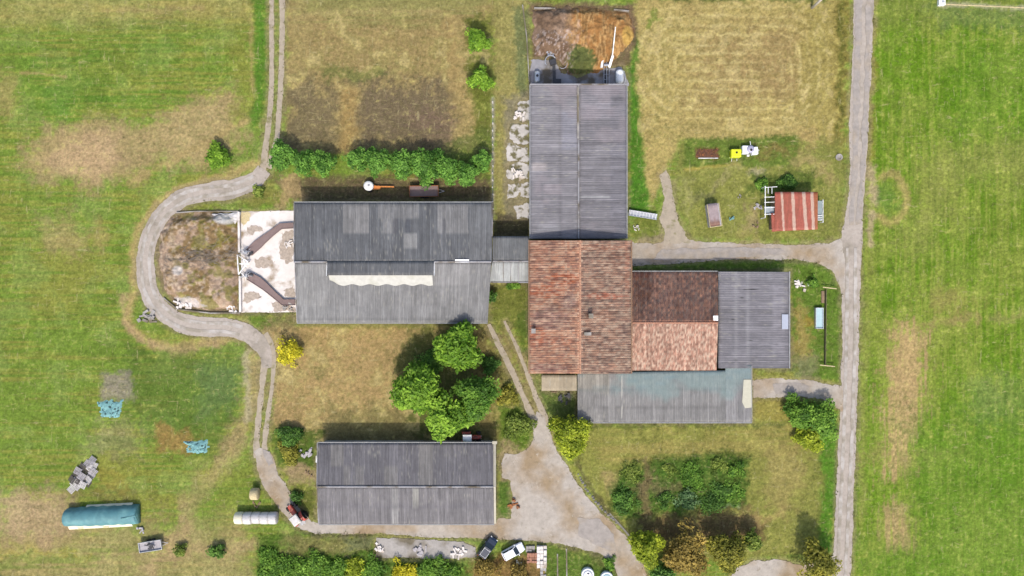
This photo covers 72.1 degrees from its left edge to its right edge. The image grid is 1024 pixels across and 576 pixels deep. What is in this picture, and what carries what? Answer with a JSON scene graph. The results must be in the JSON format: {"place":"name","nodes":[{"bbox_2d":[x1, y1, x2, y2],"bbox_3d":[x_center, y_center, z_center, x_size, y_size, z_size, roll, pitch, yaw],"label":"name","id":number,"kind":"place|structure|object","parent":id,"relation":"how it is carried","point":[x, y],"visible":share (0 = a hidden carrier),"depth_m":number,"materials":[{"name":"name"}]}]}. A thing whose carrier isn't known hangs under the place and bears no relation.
{"place":"outdoors","nodes":[
{"label":"outdoors","id":0,"kind":"place"},
{"bbox_2d":[136,166,271,367],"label":"loop road","id":1,"kind":"structure","parent":0,"point":[252,337],"depth_m":121.96,"materials":[{"name":"gravel"}]},
{"bbox_2d":[254,448,319,533],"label":"track","id":2,"kind":"structure","parent":0,"point":[275,486],"depth_m":121.97,"materials":[{"name":"gravel"}]},
{"bbox_2d":[286,501,306,526],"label":"tractor","id":3,"kind":"object","parent":2,"relation":"on","point":[296,518],"visible":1,"depth_m":120.49,"materials":[{"name":"red paint"}]},
{"bbox_2d":[0,0,1023,575],"bbox_3d":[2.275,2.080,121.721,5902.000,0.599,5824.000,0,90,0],"label":"ground","id":4,"kind":"structure","parent":0,"point":[100,154],"depth_m":121.91,"materials":[{"name":"plant"}]},
{"bbox_2d":[62,503,140,529],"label":"covered stack","id":5,"kind":"object","parent":4,"relation":"on","point":[107,515],"visible":1,"depth_m":120.25,"materials":[{"name":"plastic"}]},
{"bbox_2d":[97,399,123,417],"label":"tarpaulin","id":6,"kind":"object","parent":4,"relation":"on","point":[111,408],"visible":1,"depth_m":121.78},
{"bbox_2d":[138,538,167,552],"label":"flatbed cart","id":7,"kind":"object","parent":4,"relation":"on","point":[148,545],"visible":1,"depth_m":121.20,"materials":[{"name":"metal"}]},
{"bbox_2d":[183,439,209,453],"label":"tarpaulin","id":8,"kind":"object","parent":4,"relation":"on","point":[199,447],"visible":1,"depth_m":121.78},
{"bbox_2d":[159,212,238,310],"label":"manure heap","id":9,"kind":"object","parent":4,"relation":"on","point":[215,287],"visible":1,"depth_m":120.94,"materials":[{"name":"soil"}]},
{"bbox_2d":[161,236,245,271],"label":"brushwood","id":10,"kind":"object","parent":9,"relation":"on","point":[201,252],"visible":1,"depth_m":120.51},
{"bbox_2d":[205,544,226,558],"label":"shrub","id":11,"kind":"object","parent":4,"relation":"on","point":[216,551],"visible":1,"depth_m":120.84,"materials":[{"name":"green plant"}]},
{"bbox_2d":[204,139,232,169],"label":"shrub","id":12,"kind":"object","parent":4,"relation":"on","point":[216,156],"visible":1,"depth_m":120.20,"materials":[{"name":"green plant"}]},
{"bbox_2d":[238,212,241,311],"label":"kerb wall","id":13,"kind":"structure","parent":4,"relation":"on","point":[239,247],"depth_m":121.32,"materials":[{"name":"concrete"}]},
{"bbox_2d":[241,211,295,312],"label":"concrete yard","id":14,"kind":"structure","parent":4,"relation":"on","point":[277,276],"depth_m":121.95,"materials":[{"name":"concrete"}]},
{"bbox_2d":[238,223,293,256],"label":"manure conveyor","id":15,"kind":"object","parent":14,"relation":"on","point":[255,246],"visible":1,"depth_m":121.58,"materials":[{"name":"metal"}]},
{"bbox_2d":[240,271,294,304],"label":"manure conveyor","id":16,"kind":"object","parent":14,"relation":"on","point":[259,282],"visible":1,"depth_m":121.58,"materials":[{"name":"metal"}]},
{"bbox_2d":[279,230,293,263],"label":"straw litter","id":17,"kind":"object","parent":14,"relation":"on","point":[287,254],"visible":0.95,"depth_m":121.93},
{"bbox_2d":[256,545,285,575],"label":"shrub","id":18,"kind":"object","parent":4,"relation":"on","point":[270,559],"visible":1,"depth_m":121.02,"materials":[{"name":"green plant"}]},
{"bbox_2d":[267,138,299,171],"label":"hedge tree","id":19,"kind":"object","parent":4,"relation":"on","point":[280,152],"visible":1,"depth_m":118.62,"materials":[{"name":"green plant"}]},
{"bbox_2d":[277,442,300,466],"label":"shrub","id":20,"kind":"object","parent":4,"relation":"on","point":[288,455],"visible":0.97,"depth_m":121.00,"materials":[{"name":"yellow plant"}]},
{"bbox_2d":[274,426,304,448],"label":"shrub","id":21,"kind":"object","parent":4,"relation":"on","point":[291,436],"visible":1,"depth_m":120.57,"materials":[{"name":"green plant"}]},
{"bbox_2d":[276,335,303,367],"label":"shrub","id":22,"kind":"object","parent":4,"relation":"on","point":[290,351],"visible":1,"depth_m":120.33,"materials":[{"name":"yellow plant"}]},
{"bbox_2d":[277,553,312,575],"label":"shrub","id":23,"kind":"object","parent":4,"relation":"on","point":[302,570],"visible":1,"depth_m":120.92,"materials":[{"name":"green plant"}]},
{"bbox_2d":[288,149,316,177],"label":"hedge tree","id":24,"kind":"object","parent":4,"relation":"on","point":[302,163],"visible":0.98,"depth_m":118.51,"materials":[{"name":"green plant"}]},
{"bbox_2d":[306,547,332,575],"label":"shrub","id":25,"kind":"object","parent":4,"relation":"on","point":[316,562],"visible":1,"depth_m":121.03,"materials":[{"name":"green plant"}]},
{"bbox_2d":[312,149,337,177],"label":"hedge tree","id":26,"kind":"object","parent":4,"relation":"on","point":[324,163],"visible":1,"depth_m":118.94,"materials":[{"name":"green plant"}]},
{"bbox_2d":[318,557,349,575],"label":"shrub","id":27,"kind":"object","parent":4,"relation":"on","point":[333,569],"visible":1,"depth_m":120.96,"materials":[{"name":"green plant"}]},
{"bbox_2d":[341,146,367,171],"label":"hedge tree","id":28,"kind":"object","parent":4,"relation":"on","point":[355,157],"visible":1,"depth_m":118.89,"materials":[{"name":"green plant"}]},
{"bbox_2d":[343,556,369,575],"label":"shrub","id":29,"kind":"object","parent":4,"relation":"on","point":[351,570],"visible":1,"depth_m":120.85,"materials":[{"name":"yellow plant"}]},
{"bbox_2d":[360,551,390,575],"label":"shrub","id":30,"kind":"object","parent":4,"relation":"on","point":[374,568],"visible":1,"depth_m":121.04,"materials":[{"name":"green plant"}]},
{"bbox_2d":[363,146,389,178],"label":"hedge tree","id":31,"kind":"object","parent":4,"relation":"on","point":[375,158],"visible":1,"depth_m":118.59,"materials":[{"name":"green plant"}]},
{"bbox_2d":[294,202,492,323],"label":"barn","id":32,"kind":"structure","parent":4,"relation":"on","point":[392,262],"depth_m":117.10,"materials":[{"name":"grey"}]},
{"bbox_2d":[384,148,412,180],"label":"hedge tree","id":33,"kind":"object","parent":4,"relation":"on","point":[399,164],"visible":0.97,"depth_m":118.63,"materials":[{"name":"green plant"}]},
{"bbox_2d":[253,0,549,457],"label":"wheel tracks","id":34,"kind":"object","parent":4,"relation":"on","point":[501,350],"visible":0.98,"depth_m":121.99},
{"bbox_2d":[392,556,418,575],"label":"shrub","id":35,"kind":"object","parent":4,"relation":"on","point":[411,570],"visible":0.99,"depth_m":120.84,"materials":[{"name":"yellow plant"}]},
{"bbox_2d":[316,440,496,524],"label":"barn","id":36,"kind":"structure","parent":4,"relation":"on","point":[400,482],"depth_m":117.82,"materials":[{"name":"metal"}]},
{"bbox_2d":[388,359,442,415],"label":"broadleaf tree","id":37,"kind":"object","parent":4,"relation":"on","point":[416,389],"visible":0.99,"depth_m":114.94,"materials":[{"name":"green plant"}]},
{"bbox_2d":[376,538,476,558],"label":"slab strip","id":38,"kind":"object","parent":4,"relation":"on","point":[400,547],"visible":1,"depth_m":121.95,"materials":[{"name":"concrete"}]},
{"bbox_2d":[409,185,443,197],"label":"farm trailer","id":39,"kind":"object","parent":4,"relation":"on","point":[418,191],"visible":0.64,"depth_m":121.15,"materials":[{"name":"brown metal"}]},
{"bbox_2d":[405,147,448,190],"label":"hedge tree","id":40,"kind":"object","parent":4,"relation":"on","point":[424,165],"visible":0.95,"depth_m":118.71,"materials":[{"name":"green plant"}]},
{"bbox_2d":[413,347,444,375],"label":"shrub","id":41,"kind":"object","parent":4,"relation":"on","point":[428,358],"visible":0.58,"depth_m":120.34,"materials":[{"name":"green plant"}]},
{"bbox_2d":[415,554,446,575],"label":"shrub","id":42,"kind":"object","parent":4,"relation":"on","point":[425,569],"visible":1,"depth_m":120.94,"materials":[{"name":"green plant"}]},
{"bbox_2d":[424,387,475,444],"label":"broadleaf tree","id":43,"kind":"object","parent":4,"relation":"on","point":[447,417],"visible":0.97,"depth_m":115.78,"materials":[{"name":"green plant"}]},
{"bbox_2d":[436,157,464,185],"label":"hedge tree","id":44,"kind":"object","parent":4,"relation":"on","point":[448,171],"visible":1,"depth_m":118.69,"materials":[{"name":"green plant"}]},
{"bbox_2d":[441,559,463,575],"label":"shrub","id":45,"kind":"object","parent":4,"relation":"on","point":[451,569],"visible":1,"depth_m":121.09,"materials":[{"name":"green plant"}]},
{"bbox_2d":[432,319,484,373],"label":"broadleaf tree","id":46,"kind":"object","parent":4,"relation":"on","point":[452,351],"visible":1,"depth_m":115.61,"materials":[{"name":"green plant"}]},
{"bbox_2d":[457,163,479,186],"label":"hedge tree","id":47,"kind":"object","parent":4,"relation":"on","point":[468,172],"visible":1,"depth_m":118.70,"materials":[{"name":"green plant"}]},
{"bbox_2d":[462,430,480,441],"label":"tractor","id":48,"kind":"object","parent":4,"relation":"on","point":[467,437],"visible":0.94,"depth_m":120.61,"materials":[{"name":"red paint"}]},
{"bbox_2d":[297,412,646,575],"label":"yard","id":49,"kind":"structure","parent":4,"relation":"on","point":[553,501],"depth_m":121.97,"materials":[{"name":"gravel"}]},
{"bbox_2d":[477,536,497,559],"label":"parked car","id":50,"kind":"object","parent":49,"relation":"on","point":[486,548],"visible":1,"depth_m":120.82,"materials":[{"name":"blue paint"}]},
{"bbox_2d":[577,517,615,550],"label":"asphalt patch","id":51,"kind":"object","parent":49,"relation":"on","point":[596,531],"visible":1,"depth_m":121.94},
{"bbox_2d":[449,373,502,422],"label":"broadleaf tree","id":52,"kind":"object","parent":4,"relation":"on","point":[479,396],"visible":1,"depth_m":115.99,"materials":[{"name":"green plant"}]},
{"bbox_2d":[464,27,492,53],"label":"broadleaf tree","id":53,"kind":"object","parent":4,"relation":"on","point":[478,41],"visible":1,"depth_m":118.47,"materials":[{"name":"green plant"}]},
{"bbox_2d":[465,64,495,91],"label":"broadleaf tree","id":54,"kind":"object","parent":4,"relation":"on","point":[482,79],"visible":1,"depth_m":118.68,"materials":[{"name":"green plant"}]},
{"bbox_2d":[469,149,492,172],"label":"hedge tree","id":55,"kind":"object","parent":4,"relation":"on","point":[482,160],"visible":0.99,"depth_m":119.52,"materials":[{"name":"green plant"}]},
{"bbox_2d":[474,556,505,575],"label":"shrub","id":56,"kind":"object","parent":4,"relation":"on","point":[483,567],"visible":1,"depth_m":120.53,"materials":[{"name":"brown plant"}]},
{"bbox_2d":[481,356,501,375],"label":"shrub","id":57,"kind":"object","parent":4,"relation":"on","point":[490,367],"visible":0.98,"depth_m":120.63,"materials":[{"name":"green plant"}]},
{"bbox_2d":[140,175,856,575],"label":"wheel ruts","id":58,"kind":"structure","parent":4,"relation":"on","point":[236,325],"depth_m":121.93,"materials":[{"name":"gravel"}]},
{"bbox_2d":[496,383,519,405],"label":"shrub","id":59,"kind":"object","parent":4,"relation":"on","point":[507,392],"visible":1,"depth_m":121.02,"materials":[{"name":"yellow plant"}]},
{"bbox_2d":[490,236,528,282],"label":"link shed","id":60,"kind":"structure","parent":4,"relation":"on","point":[510,260],"depth_m":117.74,"materials":[{"name":"grey metal"}]},
{"bbox_2d":[501,542,524,560],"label":"parked car","id":61,"kind":"object","parent":4,"relation":"on","point":[514,550],"visible":1,"depth_m":120.87,"materials":[{"name":"white paint"}]},
{"bbox_2d":[506,100,528,218],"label":"broken concrete","id":62,"kind":"object","parent":4,"relation":"on","point":[518,132],"visible":0.91,"depth_m":121.99,"materials":[{"name":"concrete"}]},
{"bbox_2d":[510,561,527,575],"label":"shrub","id":63,"kind":"object","parent":4,"relation":"on","point":[517,570],"visible":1,"depth_m":120.69,"materials":[{"name":"plant"}]},
{"bbox_2d":[503,410,537,441],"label":"shrub","id":64,"kind":"object","parent":4,"relation":"on","point":[515,420],"visible":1,"depth_m":120.69,"materials":[{"name":"green plant"}]},
{"bbox_2d":[537,545,546,567],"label":"brick stack","id":65,"kind":"object","parent":4,"relation":"on","point":[541,561],"visible":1,"depth_m":121.25,"materials":[{"name":"concrete"}]},
{"bbox_2d":[542,375,576,391],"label":"annex","id":66,"kind":"object","parent":4,"relation":"on","point":[553,383],"visible":1,"depth_m":119.20,"materials":[{"name":"paint"}]},
{"bbox_2d":[546,414,593,460],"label":"broadleaf tree","id":67,"kind":"object","parent":4,"relation":"on","point":[571,438],"visible":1,"depth_m":117.83,"materials":[{"name":"yellow plant"}]},
{"bbox_2d":[530,59,628,85],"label":"apron","id":68,"kind":"object","parent":4,"relation":"on","point":[546,71],"visible":0.56,"depth_m":121.95,"materials":[{"name":"grey concrete"}]},
{"bbox_2d":[545,55,566,83],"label":"scraper head","id":69,"kind":"object","parent":68,"relation":"on","point":[553,62],"visible":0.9,"depth_m":121.41},
{"bbox_2d":[528,240,631,373],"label":"farmhouse","id":70,"kind":"object","parent":4,"relation":"on","point":[580,306],"visible":1,"depth_m":114.92,"materials":[{"name":"tile"}]},
{"bbox_2d":[532,5,634,74],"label":"heap","id":71,"kind":"object","parent":4,"relation":"on","point":[578,39],"visible":0.97,"depth_m":120.81,"materials":[{"name":"soil"}]},
{"bbox_2d":[600,27,615,83],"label":"slurry conveyor","id":72,"kind":"object","parent":4,"relation":"on","point":[605,74],"visible":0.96,"depth_m":121.40,"materials":[{"name":"metal"}]},
{"bbox_2d":[610,485,641,514],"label":"shrub","id":73,"kind":"object","parent":4,"relation":"on","point":[621,500],"visible":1,"depth_m":120.98,"materials":[{"name":"green plant"}]},
{"bbox_2d":[618,459,643,483],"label":"shrub","id":74,"kind":"object","parent":4,"relation":"on","point":[632,476],"visible":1,"depth_m":121.30,"materials":[{"name":"green plant"}]},
{"bbox_2d":[628,210,657,219],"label":"bale","id":75,"kind":"object","parent":4,"relation":"on","point":[647,215],"visible":1,"depth_m":121.39,"materials":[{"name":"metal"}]},
{"bbox_2d":[626,530,665,570],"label":"broadleaf tree","id":76,"kind":"object","parent":4,"relation":"on","point":[645,546],"visible":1,"depth_m":118.10,"materials":[{"name":"yellow plant"}]},
{"bbox_2d":[648,563,676,575],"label":"broadleaf tree","id":77,"kind":"object","parent":4,"relation":"on","point":[661,570],"visible":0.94,"depth_m":118.72,"materials":[{"name":"green plant"}]},
{"bbox_2d":[651,490,674,510],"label":"shrub","id":78,"kind":"object","parent":4,"relation":"on","point":[663,496],"visible":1,"depth_m":121.29,"materials":[{"name":"green plant"}]},
{"bbox_2d":[577,365,751,422],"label":"lean to","id":79,"kind":"object","parent":4,"relation":"on","point":[722,396],"visible":0.95,"depth_m":119.40,"materials":[{"name":"metal"}]},
{"bbox_2d":[632,271,717,370],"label":"stable","id":80,"kind":"structure","parent":4,"relation":"on","point":[674,320],"depth_m":118.15,"materials":[{"name":"tile"}]},
{"bbox_2d":[660,517,710,575],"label":"broadleaf tree","id":81,"kind":"object","parent":4,"relation":"on","point":[684,556],"visible":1,"depth_m":117.09,"materials":[{"name":"brown plant"}]},
{"bbox_2d":[672,485,701,509],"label":"shrub","id":82,"kind":"object","parent":4,"relation":"on","point":[686,496],"visible":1,"depth_m":121.24,"materials":[{"name":"green plant"}]},
{"bbox_2d":[678,461,703,491],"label":"shrub","id":83,"kind":"object","parent":4,"relation":"on","point":[692,476],"visible":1,"depth_m":121.20,"materials":[{"name":"green plant"}]},
{"bbox_2d":[695,149,719,158],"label":"raised bed","id":84,"kind":"object","parent":4,"relation":"on","point":[703,154],"visible":1,"depth_m":121.80,"materials":[{"name":"wood"}]},
{"bbox_2d":[705,203,721,227],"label":"hut","id":85,"kind":"object","parent":4,"relation":"on","point":[713,215],"visible":1,"depth_m":120.48,"materials":[{"name":"metal"}]},
{"bbox_2d":[698,481,731,516],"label":"shrub","id":86,"kind":"object","parent":4,"relation":"on","point":[713,503],"visible":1,"depth_m":121.20,"materials":[{"name":"green plant"}]},
{"bbox_2d":[710,457,729,476],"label":"shrub","id":87,"kind":"object","parent":4,"relation":"on","point":[716,461],"visible":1,"depth_m":121.36,"materials":[{"name":"green plant"}]},
{"bbox_2d":[704,530,748,574],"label":"broadleaf tree","id":88,"kind":"object","parent":4,"relation":"on","point":[728,552],"visible":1,"depth_m":117.43,"materials":[{"name":"yellow plant"}]},
{"bbox_2d":[723,479,745,507],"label":"shrub","id":89,"kind":"object","parent":4,"relation":"on","point":[735,487],"visible":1,"depth_m":121.37,"materials":[{"name":"green plant"}]},
{"bbox_2d":[727,461,745,477],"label":"shrub","id":90,"kind":"object","parent":4,"relation":"on","point":[731,471],"visible":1,"depth_m":121.09,"materials":[{"name":"green plant"}]},
{"bbox_2d":[632,238,845,299],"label":"farm lane","id":91,"kind":"structure","parent":4,"relation":"on","point":[831,256],"depth_m":121.98,"materials":[{"name":"gravel"}]},
{"bbox_2d":[653,247,787,260],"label":"asphalt patch","id":92,"kind":"object","parent":91,"relation":"on","point":[701,253],"visible":1,"depth_m":121.94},
{"bbox_2d":[741,142,758,156],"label":"sprayer tank","id":93,"kind":"object","parent":4,"relation":"on","point":[750,149],"visible":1,"depth_m":120.90,"materials":[{"name":"white paint"}]},
{"bbox_2d":[717,271,789,367],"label":"shed","id":94,"kind":"structure","parent":4,"relation":"on","point":[753,319],"depth_m":119.00,"materials":[{"name":"metal"}]},
{"bbox_2d":[744,527,763,551],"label":"broadleaf tree","id":95,"kind":"object","parent":4,"relation":"on","point":[753,542],"visible":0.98,"depth_m":119.00,"materials":[{"name":"green plant"}]},
{"bbox_2d":[732,548,836,575],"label":"bottom drive","id":96,"kind":"structure","parent":4,"relation":"on","point":[775,567],"depth_m":121.96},
{"bbox_2d":[775,173,798,189],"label":"shrub","id":97,"kind":"object","parent":4,"relation":"on","point":[787,181],"visible":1,"depth_m":121.14,"materials":[{"name":"green plant"}]},
{"bbox_2d":[760,186,822,231],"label":"tool shed","id":98,"kind":"structure","parent":4,"relation":"on","point":[790,211],"depth_m":119.47,"materials":[{"name":"red metal"}]},
{"bbox_2d":[752,378,842,411],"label":"side lane","id":99,"kind":"structure","parent":4,"relation":"on","point":[763,388],"depth_m":121.97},
{"bbox_2d":[773,382,810,393],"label":"asphalt patch","id":100,"kind":"object","parent":99,"relation":"on","point":[784,388],"visible":0.95,"depth_m":121.94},
{"bbox_2d":[781,392,816,429],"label":"shrub","id":101,"kind":"object","parent":4,"relation":"on","point":[800,416],"visible":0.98,"depth_m":119.71,"materials":[{"name":"green plant"}]},
{"bbox_2d":[790,426,824,452],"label":"shrub","id":102,"kind":"object","parent":4,"relation":"on","point":[807,439],"visible":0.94,"depth_m":119.80,"materials":[{"name":"yellow plant"}]},
{"bbox_2d":[796,535,841,575],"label":"broadleaf tree","id":103,"kind":"object","parent":4,"relation":"on","point":[823,562],"visible":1,"depth_m":117.09,"materials":[{"name":"yellow plant"}]},
{"bbox_2d":[814,308,823,328],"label":"cattle trough","id":104,"kind":"object","parent":4,"relation":"on","point":[818,318],"visible":1,"depth_m":121.39,"materials":[{"name":"metal"}]},
{"bbox_2d":[805,398,840,441],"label":"shrub","id":105,"kind":"object","parent":4,"relation":"on","point":[822,421],"visible":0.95,"depth_m":119.19,"materials":[{"name":"green plant"}]},
{"bbox_2d":[820,287,836,366],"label":"fence","id":106,"kind":"object","parent":4,"relation":"on","point":[825,309],"visible":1,"depth_m":121.34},
{"bbox_2d":[529,84,628,238],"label":"barn","id":107,"kind":"structure","parent":0,"point":[578,161],"depth_m":116.96,"materials":[{"name":"metal"}]},
{"bbox_2d":[659,170,690,244],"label":"garden path","id":108,"kind":"structure","parent":0,"point":[673,228],"depth_m":121.98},
{"bbox_2d":[833,0,873,575],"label":"road","id":109,"kind":"structure","parent":0,"point":[852,238],"depth_m":121.99,"materials":[{"name":"asphalt"}]},
{"bbox_2d":[849,0,862,224],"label":"track","id":110,"kind":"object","parent":109,"relation":"on","point":[856,103],"visible":1,"depth_m":121.94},
{"bbox_2d":[855,0,871,224],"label":"track","id":111,"kind":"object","parent":109,"relation":"on","point":[867,63],"visible":1,"depth_m":121.94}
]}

